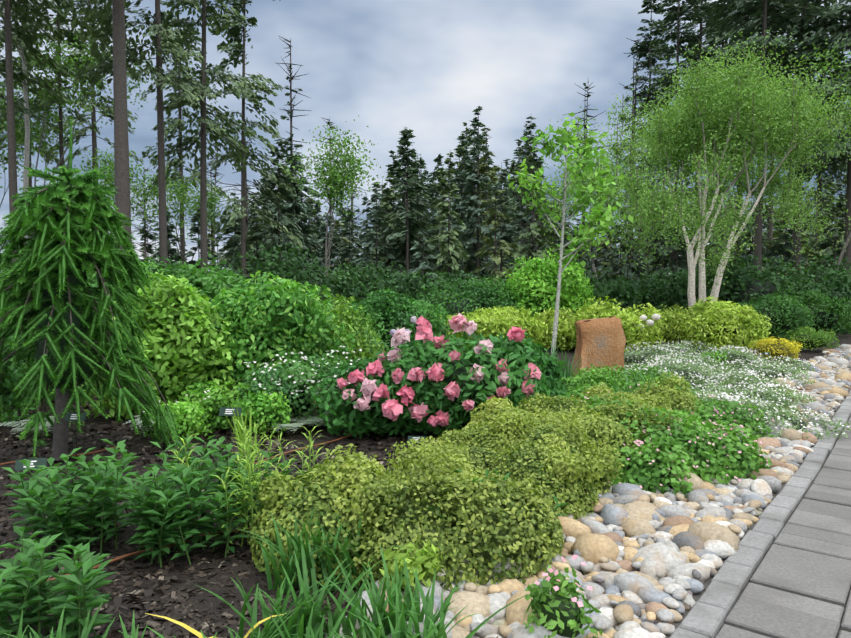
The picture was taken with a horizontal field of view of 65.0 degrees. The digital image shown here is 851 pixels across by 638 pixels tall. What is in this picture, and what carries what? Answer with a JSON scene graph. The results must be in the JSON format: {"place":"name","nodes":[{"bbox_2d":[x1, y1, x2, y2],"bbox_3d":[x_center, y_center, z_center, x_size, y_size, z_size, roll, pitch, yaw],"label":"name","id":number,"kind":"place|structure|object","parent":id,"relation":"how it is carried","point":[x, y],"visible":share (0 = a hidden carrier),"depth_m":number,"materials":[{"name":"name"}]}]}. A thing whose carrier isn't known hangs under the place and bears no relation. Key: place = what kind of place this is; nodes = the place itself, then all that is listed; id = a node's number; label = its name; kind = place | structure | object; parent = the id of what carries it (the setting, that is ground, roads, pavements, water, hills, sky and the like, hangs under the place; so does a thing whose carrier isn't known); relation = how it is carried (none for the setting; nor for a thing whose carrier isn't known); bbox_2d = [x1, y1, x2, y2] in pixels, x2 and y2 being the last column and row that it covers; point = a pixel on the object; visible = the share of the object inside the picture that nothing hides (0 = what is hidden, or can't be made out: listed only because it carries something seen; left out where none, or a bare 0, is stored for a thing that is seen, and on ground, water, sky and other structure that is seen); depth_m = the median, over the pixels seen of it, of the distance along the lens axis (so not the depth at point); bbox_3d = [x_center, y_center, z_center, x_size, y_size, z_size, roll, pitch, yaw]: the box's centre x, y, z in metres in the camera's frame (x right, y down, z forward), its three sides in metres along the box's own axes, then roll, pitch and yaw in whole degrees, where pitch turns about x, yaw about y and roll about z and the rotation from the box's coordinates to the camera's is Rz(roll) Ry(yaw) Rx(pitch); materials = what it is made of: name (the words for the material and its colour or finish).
{"place":"outdoors","nodes":[
{"label":"outdoors","id":0,"kind":"place"},
{"bbox_2d":[0,330,850,637],"bbox_3d":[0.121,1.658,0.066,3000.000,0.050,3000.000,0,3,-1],"label":"soil","id":1,"kind":"structure","parent":0,"point":[212,614],"depth_m":4.16,"materials":[{"name":"brown soil"}]},
{"bbox_2d":[0,119,179,460],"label":"weeping spruce","id":2,"kind":"object","parent":1,"relation":"on","point":[54,265],"depth_m":5.81,"materials":[{"name":"green plant"}]},
{"bbox_2d":[0,252,540,423],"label":"bed shrubs","id":3,"kind":"object","parent":1,"relation":"on","point":[210,326],"visible":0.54,"depth_m":8.31,"materials":[{"name":"green plant"}]},
{"bbox_2d":[0,371,568,637],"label":"mulch chips","id":4,"kind":"object","parent":1,"relation":"on","point":[168,632],"visible":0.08,"depth_m":4.10,"materials":[{"name":"brown wood"}]},
{"bbox_2d":[0,433,356,581],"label":"drip irrigation hose","id":5,"kind":"object","parent":4,"relation":"on","point":[136,552],"visible":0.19,"depth_m":4.36,"materials":[{"name":"black rubber"}]},
{"bbox_2d":[15,352,769,508],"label":"plant labels","id":6,"kind":"object","parent":4,"relation":"on","point":[71,416],"visible":0.5,"depth_m":5.91,"materials":[{"name":"plastic"}]},
{"bbox_2d":[507,112,632,354],"bbox_3d":[2.262,-1.136,10.818,1.853,4.280,1.506,0,3,-1],"label":"young tree","id":7,"kind":"object","parent":4,"relation":"on","point":[593,216],"depth_m":10.67,"materials":[{"name":"green plant"}]},
{"bbox_2d":[0,326,733,637],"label":"perennial plants","id":8,"kind":"object","parent":1,"relation":"on","point":[193,410],"visible":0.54,"depth_m":3.86,"materials":[{"name":"green plant"}]},
{"bbox_2d":[0,0,850,299],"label":"forest trees","id":9,"kind":"object","parent":1,"relation":"on","point":[121,166],"visible":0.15,"depth_m":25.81,"materials":[{"name":"plant"}]},
{"bbox_2d":[143,297,708,415],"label":"white flowers","id":10,"kind":"object","parent":1,"relation":"on","point":[413,319],"visible":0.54,"depth_m":7.14,"materials":[{"name":"white plant"}]},
{"bbox_2d":[309,331,567,438],"bbox_3d":[0.231,0.658,7.427,2.968,1.138,1.783,0,3,-1],"label":"peony bush","id":11,"kind":"object","parent":1,"relation":"on","point":[517,355],"visible":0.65,"depth_m":6.91,"materials":[{"name":"green plant"}]},
{"bbox_2d":[336,313,540,426],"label":"peony blooms","id":12,"kind":"object","parent":11,"relation":"on","point":[390,407],"visible":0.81,"depth_m":6.73,"materials":[{"name":"pink plant"}]},
{"bbox_2d":[249,372,702,591],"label":"hedge shrubs","id":13,"kind":"object","parent":1,"relation":"on","point":[543,451],"visible":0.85,"depth_m":3.96,"materials":[{"name":"green plant"}]},
{"bbox_2d":[323,344,850,637],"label":"river rocks","id":14,"kind":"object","parent":1,"relation":"on","point":[704,525],"visible":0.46,"depth_m":3.89,"materials":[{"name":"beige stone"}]},
{"bbox_2d":[482,357,810,637],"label":"leaf litter","id":15,"kind":"object","parent":14,"relation":"on","point":[604,591],"visible":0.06,"depth_m":3.43,"materials":[{"name":"brown plant"}]},
{"bbox_2d":[455,354,849,637],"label":"small pebbles","id":16,"kind":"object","parent":14,"relation":"on","point":[497,623],"depth_m":3.40,"materials":[{"name":"grey stone"}]},
{"bbox_2d":[571,316,625,378],"bbox_3d":[2.834,0.533,10.960,0.862,1.175,0.346,-1,3,-9],"label":"standing stone","id":17,"kind":"object","parent":1,"relation":"on","point":[601,341],"visible":0.65,"depth_m":10.82,"materials":[{"name":"orange stone"}]},
{"bbox_2d":[378,326,850,637],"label":"ground cover plants","id":18,"kind":"object","parent":1,"relation":"on","point":[560,612],"visible":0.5,"depth_m":5.83,"materials":[{"name":"green plant"}]},
{"bbox_2d":[533,341,849,606],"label":"small groundcover flowers","id":19,"kind":"object","parent":18,"relation":"attached to","point":[574,557],"visible":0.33,"depth_m":8.48,"materials":[{"name":"white plant"}]},
{"bbox_2d":[425,244,850,353],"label":"bed shrubs","id":20,"kind":"object","parent":1,"relation":"on","point":[717,324],"visible":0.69,"depth_m":15.96,"materials":[{"name":"green plant"}]},
{"bbox_2d":[637,314,660,328],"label":"white flowers","id":21,"kind":"object","parent":20,"relation":"attached to","point":[649,322],"visible":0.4,"depth_m":14.33,"materials":[{"name":"white plant"}]},
{"bbox_2d":[534,27,850,309],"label":"birch","id":22,"kind":"object","parent":1,"relation":"on","point":[779,123],"depth_m":17.19,"materials":[{"name":"green plant"}]},
{"bbox_2d":[0,27,850,330],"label":"forest sapling leaves","id":23,"kind":"object","parent":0,"point":[740,285],"visible":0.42,"depth_m":22.07,"materials":[{"name":"green plant"}]},
{"bbox_2d":[0,0,850,273],"label":"sky","id":24,"kind":"structure","parent":0,"point":[423,67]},
{"bbox_2d":[669,390,850,637],"bbox_3d":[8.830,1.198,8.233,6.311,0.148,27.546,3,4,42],"label":"paved path","id":25,"kind":"structure","parent":0,"point":[808,554],"depth_m":3.77,"materials":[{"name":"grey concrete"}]}
]}

